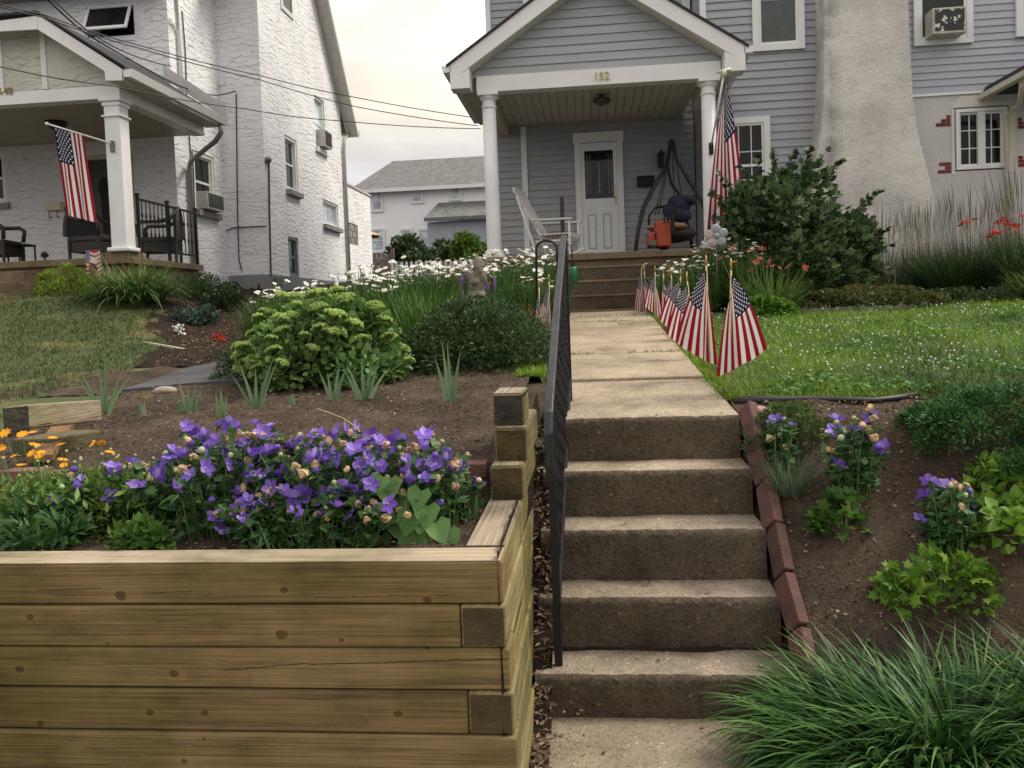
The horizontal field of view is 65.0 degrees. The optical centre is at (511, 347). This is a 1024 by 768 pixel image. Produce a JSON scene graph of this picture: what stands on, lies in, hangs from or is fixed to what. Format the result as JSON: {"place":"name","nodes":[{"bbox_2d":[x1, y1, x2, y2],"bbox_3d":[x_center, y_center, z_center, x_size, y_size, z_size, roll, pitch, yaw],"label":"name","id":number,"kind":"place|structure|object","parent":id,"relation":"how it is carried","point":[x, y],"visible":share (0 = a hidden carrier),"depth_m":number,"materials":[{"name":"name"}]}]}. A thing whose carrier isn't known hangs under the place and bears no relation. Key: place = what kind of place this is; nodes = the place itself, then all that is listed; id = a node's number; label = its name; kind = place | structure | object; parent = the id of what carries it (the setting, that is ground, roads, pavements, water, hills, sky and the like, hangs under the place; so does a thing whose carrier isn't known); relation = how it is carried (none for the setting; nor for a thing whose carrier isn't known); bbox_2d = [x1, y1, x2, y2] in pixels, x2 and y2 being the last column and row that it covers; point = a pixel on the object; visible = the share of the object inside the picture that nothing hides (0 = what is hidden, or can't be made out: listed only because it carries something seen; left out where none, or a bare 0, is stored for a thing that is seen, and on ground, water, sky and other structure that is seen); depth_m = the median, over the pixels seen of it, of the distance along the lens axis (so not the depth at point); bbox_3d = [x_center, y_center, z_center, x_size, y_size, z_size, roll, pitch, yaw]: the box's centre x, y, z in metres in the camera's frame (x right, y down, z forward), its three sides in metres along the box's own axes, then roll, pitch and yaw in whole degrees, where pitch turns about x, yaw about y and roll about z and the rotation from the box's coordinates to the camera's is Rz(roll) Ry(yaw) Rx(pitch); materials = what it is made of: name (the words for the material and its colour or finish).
{"place":"outdoors","nodes":[
{"label":"outdoors","id":0,"kind":"place"},
{"bbox_2d":[0,292,173,438],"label":"neighbor lawn","id":1,"kind":"structure","parent":0,"point":[38,399],"depth_m":8.55,"materials":[{"name":"green plant"}]},
{"bbox_2d":[30,261,96,295],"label":"golden shrub","id":2,"kind":"object","parent":1,"relation":"on","point":[41,282],"visible":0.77,"depth_m":11.03,"materials":[{"name":"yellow plant"}]},
{"bbox_2d":[122,361,244,394],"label":"asphalt path","id":3,"kind":"structure","parent":0,"point":[199,374],"depth_m":5.98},
{"bbox_2d":[131,288,310,368],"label":"mulch slope","id":4,"kind":"structure","parent":0,"point":[154,357],"depth_m":9.39,"materials":[{"name":"brown soil"}]},
{"bbox_2d":[52,249,205,315],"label":"daylily clump","id":5,"kind":"object","parent":4,"relation":"on","point":[141,287],"visible":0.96,"depth_m":10.18,"materials":[{"name":"green plant"}]},
{"bbox_2d":[164,271,223,299],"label":"shrub","id":6,"kind":"object","parent":4,"relation":"on","point":[201,284],"visible":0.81,"depth_m":11.77,"materials":[{"name":"green plant"}]},
{"bbox_2d":[170,303,219,326],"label":"blue green plant","id":7,"kind":"object","parent":4,"relation":"on","point":[198,316],"visible":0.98,"depth_m":9.93,"materials":[{"name":"green plant"}]},
{"bbox_2d":[200,281,248,310],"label":"dark shrub","id":8,"kind":"object","parent":4,"relation":"on","point":[234,296],"visible":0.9,"depth_m":11.31,"materials":[{"name":"green plant"}]},
{"bbox_2d":[330,0,485,185],"label":"sky","id":9,"kind":"structure","parent":0,"point":[395,52],"materials":[{"name":"white"}]},
{"bbox_2d":[88,270,921,729],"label":"ground","id":10,"kind":"structure","parent":0,"point":[770,578],"depth_m":3.44,"materials":[{"name":"brown soil"}]},
{"bbox_2d":[0,0,372,296],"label":"white stucco house","id":11,"kind":"structure","parent":10,"relation":"on","point":[297,211],"depth_m":15.32,"materials":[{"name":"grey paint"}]},
{"bbox_2d":[45,122,114,221],"bbox_3d":[-6.189,-2.521,11.588,0.878,1.412,0.102,-3,3,-27],"label":"porch flag","id":12,"kind":"object","parent":11,"relation":"attached to","point":[75,177],"visible":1,"depth_m":11.55,"materials":[{"name":"multicoloured fabric"}]},
{"bbox_2d":[63,207,111,258],"bbox_3d":[-6.827,-1.886,13.237,0.719,1.031,0.779,-1,3,16],"label":"wicker chair","id":13,"kind":"object","parent":11,"relation":"on","point":[81,234],"visible":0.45,"depth_m":13.01,"materials":[{"name":"black wicker"}]},
{"bbox_2d":[82,2,134,42],"bbox_3d":[-7.455,-6.035,14.862,0.920,0.700,0.357,-2,3,6],"label":"awning window","id":14,"kind":"structure","parent":11,"relation":"in","point":[115,20],"depth_m":14.86,"materials":[{"name":"white glass"}]},
{"bbox_2d":[135,206,183,262],"bbox_3d":[-5.883,-1.892,13.448,0.666,0.955,0.721,-3,3,-14],"label":"wicker chair","id":15,"kind":"object","parent":11,"relation":"on","point":[175,213],"visible":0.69,"depth_m":13.23,"materials":[{"name":"black wicker"}]},
{"bbox_2d":[134,193,198,264],"bbox_3d":[-5.616,-1.907,13.175,0.056,0.990,1.866,-2,3,6],"label":"porch railing","id":16,"kind":"object","parent":11,"relation":"on","point":[168,226],"visible":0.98,"depth_m":13.08,"materials":[{"name":"black metal"}]},
{"bbox_2d":[193,150,222,220],"bbox_3d":[-6.132,-3.242,16.073,0.202,1.280,0.980,-2,3,6],"label":"window","id":17,"kind":"structure","parent":11,"relation":"in","point":[203,166],"depth_m":16.16,"materials":[{"name":"white glass"}]},
{"bbox_2d":[0,387,536,767],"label":"timber retaining wall","id":18,"kind":"structure","parent":10,"relation":"on","point":[328,658],"depth_m":2.65,"materials":[{"name":"brown wood"}]},
{"bbox_2d":[0,357,529,551],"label":"garden bed","id":19,"kind":"object","parent":18,"relation":"in","point":[311,421],"visible":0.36,"depth_m":4.59,"materials":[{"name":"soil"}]},
{"bbox_2d":[0,488,98,551],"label":"leafy plant","id":20,"kind":"object","parent":19,"relation":"on","point":[30,536],"visible":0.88,"depth_m":2.98,"materials":[{"name":"green plant"}]},
{"bbox_2d":[3,400,101,435],"bbox_3d":[-2.169,0.316,3.825,0.051,0.142,0.590,-2,3,9],"label":"landscape timber","id":21,"kind":"object","parent":19,"relation":"on","point":[19,418],"visible":0.91,"depth_m":3.75,"materials":[{"name":"beige wood"}]},
{"bbox_2d":[12,430,100,455],"bbox_3d":[-2.332,0.502,4.126,0.218,0.120,0.344,-1,3,20],"label":"buried timber","id":22,"kind":"object","parent":19,"relation":"on","point":[77,438],"visible":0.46,"depth_m":4.06,"materials":[{"name":"brown wood"}]},
{"bbox_2d":[44,466,110,540],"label":"balloon flower plant","id":23,"kind":"object","parent":19,"relation":"on","point":[76,480],"visible":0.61,"depth_m":3.09,"materials":[{"name":"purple plant"}]},
{"bbox_2d":[0,428,181,549],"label":"coreopsis plant","id":24,"kind":"object","parent":19,"relation":"on","point":[43,485],"visible":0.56,"depth_m":3.16,"materials":[{"name":"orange plant"}]},
{"bbox_2d":[104,511,180,550],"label":"leafy plant","id":25,"kind":"object","parent":19,"relation":"on","point":[139,531],"visible":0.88,"depth_m":2.87,"materials":[{"name":"green plant"}]},
{"bbox_2d":[100,450,193,531],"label":"balloon flower plant","id":26,"kind":"object","parent":19,"relation":"on","point":[159,495],"visible":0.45,"depth_m":3.16,"materials":[{"name":"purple plant"}]},
{"bbox_2d":[145,415,290,542],"bbox_3d":[-1.105,0.500,3.123,0.566,0.487,0.512,-3,3,-10],"label":"balloon flower plant","id":27,"kind":"object","parent":19,"relation":"on","point":[203,484],"visible":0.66,"depth_m":3.03,"materials":[{"name":"purple plant"}]},
{"bbox_2d":[207,482,410,549],"bbox_3d":[-0.726,0.609,2.880,0.757,0.274,0.236,-2,3,6],"label":"balloon flower plant","id":28,"kind":"object","parent":19,"relation":"on","point":[353,531],"visible":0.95,"depth_m":2.85,"materials":[{"name":"purple plant"}]},
{"bbox_2d":[229,420,413,543],"bbox_3d":[-0.688,0.504,3.071,0.734,0.449,0.525,-2,3,6],"label":"balloon flower plant","id":29,"kind":"object","parent":19,"relation":"on","point":[319,465],"visible":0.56,"depth_m":2.95,"materials":[{"name":"purple plant"}]},
{"bbox_2d":[230,285,415,392],"bbox_3d":[-1.355,-0.082,5.762,1.338,0.729,1.120,-2,3,6],"label":"sedum bush","id":30,"kind":"object","parent":19,"relation":"on","point":[330,331],"visible":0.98,"depth_m":5.48,"materials":[{"name":"green plant"}]},
{"bbox_2d":[364,471,459,548],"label":"vine","id":31,"kind":"object","parent":19,"relation":"on","point":[422,525],"visible":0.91,"depth_m":2.87,"materials":[{"name":"green plant"}]},
{"bbox_2d":[372,425,470,528],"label":"balloon flower plant","id":32,"kind":"object","parent":19,"relation":"on","point":[434,471],"visible":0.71,"depth_m":2.98,"materials":[{"name":"purple plant"}]},
{"bbox_2d":[450,452,486,521],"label":"balloon flower plant","id":33,"kind":"object","parent":19,"relation":"on","point":[472,487],"visible":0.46,"depth_m":3.17,"materials":[{"name":"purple plant"}]},
{"bbox_2d":[400,294,550,375],"bbox_3d":[-0.261,-0.106,6.215,1.373,0.636,1.059,-2,3,6],"label":"yew shrub","id":34,"kind":"object","parent":19,"relation":"on","point":[490,336],"visible":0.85,"depth_m":5.98,"materials":[{"name":"green plant"}]},
{"bbox_2d":[377,232,430,271],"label":"bush","id":35,"kind":"object","parent":10,"relation":"on","point":[402,244],"visible":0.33,"depth_m":33.02,"materials":[{"name":"green plant"}]},
{"bbox_2d":[355,156,486,253],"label":"distant white house","id":36,"kind":"structure","parent":10,"relation":"on","point":[428,201],"depth_m":46.45,"materials":[{"name":"paint"}]},
{"bbox_2d":[399,238,459,271],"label":"bush","id":37,"kind":"object","parent":10,"relation":"on","point":[439,245],"visible":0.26,"depth_m":30.72,"materials":[{"name":"green plant"}]},
{"bbox_2d":[443,229,486,269],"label":"bush","id":38,"kind":"object","parent":10,"relation":"on","point":[465,244],"visible":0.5,"depth_m":29.80,"materials":[{"name":"green plant"}]},
{"bbox_2d":[497,393,552,767],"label":"steps side soil","id":39,"kind":"structure","parent":10,"relation":"on","point":[546,627],"depth_m":3.44,"materials":[{"name":"brown soil"}]},
{"bbox_2d":[529,419,556,767],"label":"gap debris","id":40,"kind":"object","parent":39,"relation":"on","point":[539,746],"visible":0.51,"depth_m":3.35,"materials":[{"name":"brown wood"}]},
{"bbox_2d":[535,379,795,719],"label":"concrete steps","id":41,"kind":"structure","parent":10,"relation":"on","point":[651,478],"depth_m":3.62,"materials":[{"name":"beige concrete"}]},
{"bbox_2d":[544,235,571,665],"bbox_3d":[0.241,0.322,3.955,0.042,1.904,1.683,-2,3,7],"label":"handrail","id":42,"kind":"object","parent":41,"relation":"on","point":[558,396],"visible":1,"depth_m":3.59,"materials":[{"name":"black metal"}]},
{"bbox_2d":[441,0,935,312],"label":"gray house","id":43,"kind":"structure","parent":10,"relation":"on","point":[529,81],"depth_m":12.51,"materials":[{"name":"grey wood"}]},
{"bbox_2d":[513,187,592,254],"bbox_3d":[0.660,-1.990,12.835,1.138,1.161,0.669,-1,3,20],"label":"rocking chair","id":44,"kind":"object","parent":43,"relation":"on","point":[521,197],"visible":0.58,"depth_m":12.76,"materials":[{"name":"white wood"}]},
{"bbox_2d":[580,142,618,252],"bbox_3d":[1.582,-2.607,14.439,0.636,2.150,0.100,-2,3,6],"label":"door","id":45,"kind":"structure","parent":43,"relation":"in","point":[598,160],"depth_m":14.45,"materials":[{"name":"white wood"}]},
{"bbox_2d":[646,215,674,249],"bbox_3d":[2.286,-1.677,12.406,0.393,0.658,0.636,-2,3,6],"label":"toy truck","id":46,"kind":"object","parent":43,"relation":"on","point":[659,237],"visible":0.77,"depth_m":12.27,"materials":[{"name":"orange plastic"}]},
{"bbox_2d":[634,139,702,250],"bbox_3d":[2.606,-2.461,13.134,1.555,1.918,1.006,-2,3,6],"label":"swing stand","id":47,"kind":"object","parent":43,"relation":"on","point":[682,232],"visible":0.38,"depth_m":13.08,"materials":[{"name":"metal"}]},
{"bbox_2d":[707,67,741,229],"bbox_3d":[2.889,-2.691,11.097,0.502,2.149,0.649,-2,3,6],"label":"porch flag","id":48,"kind":"object","parent":43,"relation":"attached to","point":[726,161],"visible":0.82,"depth_m":10.83,"materials":[{"name":"multicoloured fabric"}]},
{"bbox_2d":[734,116,770,181],"bbox_3d":[3.815,-2.977,13.127,0.800,1.560,0.052,-2,3,6],"label":"window","id":49,"kind":"structure","parent":43,"relation":"in","point":[752,133],"depth_m":13.10,"materials":[{"name":"white glass"}]},
{"bbox_2d":[751,0,804,51],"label":"window","id":50,"kind":"structure","parent":43,"relation":"in","point":[777,25],"depth_m":12.97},
{"bbox_2d":[679,608,1023,767],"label":"liriope clump","id":51,"kind":"object","parent":10,"relation":"on","point":[856,722],"visible":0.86,"depth_m":2.75,"materials":[{"name":"green plant"}]},
{"bbox_2d":[882,604,1023,767],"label":"liriope clump","id":52,"kind":"object","parent":10,"relation":"on","point":[980,712],"visible":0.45,"depth_m":2.76,"materials":[{"name":"green plant"}]},
{"bbox_2d":[908,0,1023,260],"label":"attached house","id":53,"kind":"structure","parent":10,"relation":"on","point":[968,92],"depth_m":12.80,"materials":[{"name":"paint"}]},
{"bbox_2d":[913,0,973,46],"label":"window","id":54,"kind":"structure","parent":53,"relation":"in","point":[921,8],"depth_m":12.74,"materials":[{"name":"white glass"}]},
{"bbox_2d":[924,6,965,39],"bbox_3d":[6.798,-5.090,12.670,0.500,0.400,0.470,-2,3,6],"label":"air conditioner","id":55,"kind":"object","parent":53,"relation":"attached to","point":[945,23],"visible":0.89,"depth_m":12.45,"materials":[{"name":"beige metal"}]},
{"bbox_2d":[954,106,1007,170],"bbox_3d":[7.483,-3.339,12.824,0.780,0.960,0.082,-2,3,6],"label":"window","id":56,"kind":"structure","parent":53,"relation":"in","point":[979,132],"depth_m":12.83,"materials":[{"name":"white glass"}]},
{"bbox_2d":[570,310,703,381],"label":"front walk","id":57,"kind":"structure","parent":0,"point":[609,344],"depth_m":6.69,"materials":[{"name":"concrete"}]},
{"bbox_2d":[530,717,787,767],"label":"sidewalk","id":58,"kind":"structure","parent":0,"point":[641,743],"depth_m":2.99,"materials":[{"name":"concrete"}]},
{"bbox_2d":[657,295,1023,400],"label":"front lawn","id":59,"kind":"structure","parent":0,"point":[717,313],"depth_m":6.20,"materials":[{"name":"green plant"}]},
{"bbox_2d":[637,258,728,310],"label":"daisy clump","id":60,"kind":"object","parent":59,"relation":"on","point":[715,299],"visible":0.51,"depth_m":9.79,"materials":[{"name":"white plant"}]},
{"bbox_2d":[647,309,742,401],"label":"edge grass","id":61,"kind":"structure","parent":59,"relation":"on","point":[715,384],"depth_m":5.25,"materials":[{"name":"green plant"}]},
{"bbox_2d":[676,256,716,376],"bbox_3d":[1.207,-0.185,5.283,0.285,0.846,0.078,-2,3,-1],"label":"stick flag","id":62,"kind":"object","parent":59,"relation":"on","point":[695,335],"visible":0.99,"depth_m":5.28,"materials":[{"name":"multicoloured fabric"}]},
{"bbox_2d":[671,238,763,306],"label":"daisy clump","id":63,"kind":"object","parent":59,"relation":"on","point":[713,258],"visible":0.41,"depth_m":10.10,"materials":[{"name":"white plant"}]},
{"bbox_2d":[716,259,766,391],"bbox_3d":[1.336,-0.110,4.720,0.297,0.836,0.072,-2,3,2],"label":"stick flag","id":64,"kind":"object","parent":59,"relation":"on","point":[742,340],"visible":0.97,"depth_m":4.71,"materials":[{"name":"multicoloured fabric"}]},
{"bbox_2d":[711,239,797,308],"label":"daisy clump","id":65,"kind":"object","parent":59,"relation":"on","point":[742,267],"visible":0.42,"depth_m":9.82,"materials":[{"name":"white plant"}]},
{"bbox_2d":[712,245,828,306],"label":"daylily clump","id":66,"kind":"object","parent":59,"relation":"on","point":[779,290],"visible":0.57,"depth_m":9.26,"materials":[{"name":"green plant"}]},
{"bbox_2d":[748,294,799,316],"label":"heuchera plant","id":67,"kind":"object","parent":59,"relation":"on","point":[774,304],"visible":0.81,"depth_m":8.97,"materials":[{"name":"green plant"}]},
{"bbox_2d":[712,299,1023,394],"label":"lawn clover","id":68,"kind":"object","parent":59,"relation":"on","point":[852,380],"visible":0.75,"depth_m":5.21,"materials":[{"name":"green plant"}]},
{"bbox_2d":[794,283,954,308],"bbox_3d":[4.154,-0.616,9.608,2.037,0.329,0.972,-2,3,6],"label":"sedum mat","id":69,"kind":"object","parent":59,"relation":"on","point":[885,293],"visible":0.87,"depth_m":9.36,"materials":[{"name":"green plant"}]},
{"bbox_2d":[905,285,1017,301],"bbox_3d":[5.408,-0.636,9.656,1.279,0.236,0.754,-2,3,6],"label":"sedum mat","id":70,"kind":"object","parent":59,"relation":"on","point":[964,292],"visible":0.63,"depth_m":9.46,"materials":[{"name":"green plant"}]},
{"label":"foundation bed","id":71,"kind":"structure","parent":59,"relation":"on","visible":0},
{"bbox_2d":[707,145,897,304],"bbox_3d":[3.680,-1.565,10.538,2.315,2.117,2.043,0,3,38],"label":"viburnum bush","id":72,"kind":"object","parent":71,"relation":"on","point":[779,214],"visible":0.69,"depth_m":10.11,"materials":[{"name":"green plant"}]},
{"bbox_2d":[880,194,970,284],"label":"feather grass","id":73,"kind":"object","parent":71,"relation":"on","point":[919,236],"depth_m":11.70,"materials":[{"name":"green plant"}]},
{"bbox_2d":[883,240,1020,293],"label":"green perennial","id":74,"kind":"object","parent":71,"relation":"on","point":[926,277],"visible":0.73,"depth_m":10.45,"materials":[{"name":"green plant"}]},
{"bbox_2d":[919,179,1014,264],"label":"feather grass","id":75,"kind":"object","parent":71,"relation":"on","point":[960,221],"depth_m":11.54,"materials":[{"name":"plant"}]},
{"bbox_2d":[934,214,1023,292],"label":"red lily bush","id":76,"kind":"object","parent":71,"relation":"on","point":[1008,263],"visible":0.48,"depth_m":10.32,"materials":[{"name":"green plant"}]},
{"bbox_2d":[964,157,1023,262],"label":"feather grass","id":77,"kind":"object","parent":71,"relation":"on","point":[1020,240],"depth_m":11.37,"materials":[{"name":"plant"}]},
{"bbox_2d":[730,395,1023,690],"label":"bank soil","id":78,"kind":"structure","parent":0,"point":[837,593],"depth_m":3.38,"materials":[{"name":"brown soil"}]},
{"bbox_2d":[756,478,782,530],"bbox_3d":[1.175,0.716,3.671,0.085,0.228,0.243,-2,3,9],"label":"step edging brick","id":79,"kind":"object","parent":78,"relation":"on","point":[769,506],"visible":0.76,"depth_m":3.64,"materials":[{"name":"red brick"}]},
{"bbox_2d":[766,522,793,579],"bbox_3d":[1.163,0.883,3.493,0.079,0.227,0.239,-2,3,6],"label":"step edging brick","id":80,"kind":"object","parent":78,"relation":"on","point":[780,555],"visible":0.86,"depth_m":3.47,"materials":[{"name":"red brick"}]},
{"bbox_2d":[763,412,803,476],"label":"balloon flower plant","id":81,"kind":"object","parent":78,"relation":"on","point":[786,451],"visible":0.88,"depth_m":3.77,"materials":[{"name":"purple plant"}]},
{"bbox_2d":[737,447,834,497],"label":"lavender tuft","id":82,"kind":"object","parent":78,"relation":"on","point":[787,484],"visible":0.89,"depth_m":3.65,"materials":[{"name":"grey plant"}]},
{"bbox_2d":[739,398,834,455],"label":"shrub","id":83,"kind":"object","parent":78,"relation":"on","point":[805,407],"visible":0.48,"depth_m":3.91,"materials":[{"name":"green plant"}]},
{"bbox_2d":[774,572,808,632],"bbox_3d":[1.151,1.050,3.314,0.074,0.225,0.235,-2,3,1],"label":"step edging brick","id":84,"kind":"object","parent":78,"relation":"on","point":[791,604],"visible":0.85,"depth_m":3.29,"materials":[{"name":"red brick"}]},
{"bbox_2d":[787,627,817,685],"bbox_3d":[1.139,1.217,3.136,0.089,0.225,0.233,-2,3,6],"label":"step edging brick","id":85,"kind":"object","parent":78,"relation":"on","point":[794,645],"visible":0.46,"depth_m":3.15,"materials":[{"name":"red brick"}]},
{"bbox_2d":[734,392,919,403],"bbox_3d":[1.745,0.286,4.433,1.013,0.070,0.168,-2,3,6],"label":"lawn edging","id":86,"kind":"object","parent":78,"relation":"on","point":[759,399],"visible":0.82,"depth_m":4.42,"materials":[{"name":"black plastic"}]},
{"bbox_2d":[800,484,872,542],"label":"columbine plant","id":87,"kind":"object","parent":78,"relation":"on","point":[833,495],"visible":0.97,"depth_m":3.50,"materials":[{"name":"green plant"}]},
{"bbox_2d":[821,404,890,497],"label":"balloon flower plant","id":88,"kind":"object","parent":78,"relation":"on","point":[863,435],"visible":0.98,"depth_m":3.59,"materials":[{"name":"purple plant"}]},
{"bbox_2d":[867,538,1006,622],"bbox_3d":[1.681,0.911,3.193,0.517,0.284,0.308,-2,3,6],"label":"potato vine","id":89,"kind":"object","parent":78,"relation":"on","point":[971,571],"visible":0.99,"depth_m":3.15,"materials":[{"name":"green plant"}]},
{"bbox_2d":[908,473,983,553],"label":"balloon flower plant","id":90,"kind":"object","parent":78,"relation":"on","point":[933,517],"visible":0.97,"depth_m":3.32,"materials":[{"name":"purple plant"}]},
{"bbox_2d":[891,378,1023,476],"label":"juniper shrub","id":91,"kind":"object","parent":78,"relation":"on","point":[932,416],"visible":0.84,"depth_m":3.62,"materials":[{"name":"green plant"}]},
{"bbox_2d":[952,449,1023,498],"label":"potato vine","id":92,"kind":"object","parent":78,"relation":"on","point":[993,476],"visible":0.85,"depth_m":3.43,"materials":[{"name":"green plant"}]},
{"bbox_2d":[960,481,1023,554],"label":"potato vine","id":93,"kind":"object","parent":78,"relation":"on","point":[1011,501],"visible":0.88,"depth_m":3.28,"materials":[{"name":"green plant"}]},
{"bbox_2d":[843,201,929,288],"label":"feather grass","id":94,"kind":"object","parent":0,"point":[885,280],"depth_m":11.62,"materials":[{"name":"green plant"}]},
{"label":"daisy bed","id":95,"kind":"structure","parent":0,"visible":0},
{"bbox_2d":[219,279,321,339],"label":"daisy clump","id":96,"kind":"object","parent":95,"relation":"on","point":[247,323],"visible":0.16,"depth_m":7.24,"materials":[{"name":"white plant"}]},
{"bbox_2d":[303,265,432,326],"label":"daisy clump","id":97,"kind":"object","parent":95,"relation":"on","point":[362,292],"visible":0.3,"depth_m":7.51,"materials":[{"name":"white plant"}]},
{"bbox_2d":[327,255,466,323],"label":"daisy clump","id":98,"kind":"object","parent":95,"relation":"on","point":[373,281],"visible":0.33,"depth_m":8.26,"materials":[{"name":"white plant"}]},
{"bbox_2d":[361,277,520,353],"bbox_3d":[-0.667,-0.313,7.200,1.628,0.700,1.534,-2,3,6],"label":"leafy perennial","id":99,"kind":"object","parent":95,"relation":"on","point":[413,317],"visible":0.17,"depth_m":6.90,"materials":[{"name":"green plant"}]},
{"bbox_2d":[394,257,520,305],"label":"daisy clump","id":100,"kind":"object","parent":95,"relation":"on","point":[465,287],"visible":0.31,"depth_m":8.46,"materials":[{"name":"white plant"}]},
{"bbox_2d":[443,248,570,294],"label":"daisy clump","id":101,"kind":"object","parent":95,"relation":"on","point":[507,275],"visible":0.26,"depth_m":8.95,"materials":[{"name":"white plant"}]},
{"bbox_2d":[485,268,572,323],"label":"daisy clump","id":102,"kind":"object","parent":95,"relation":"on","point":[522,295],"visible":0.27,"depth_m":8.26,"materials":[{"name":"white plant"}]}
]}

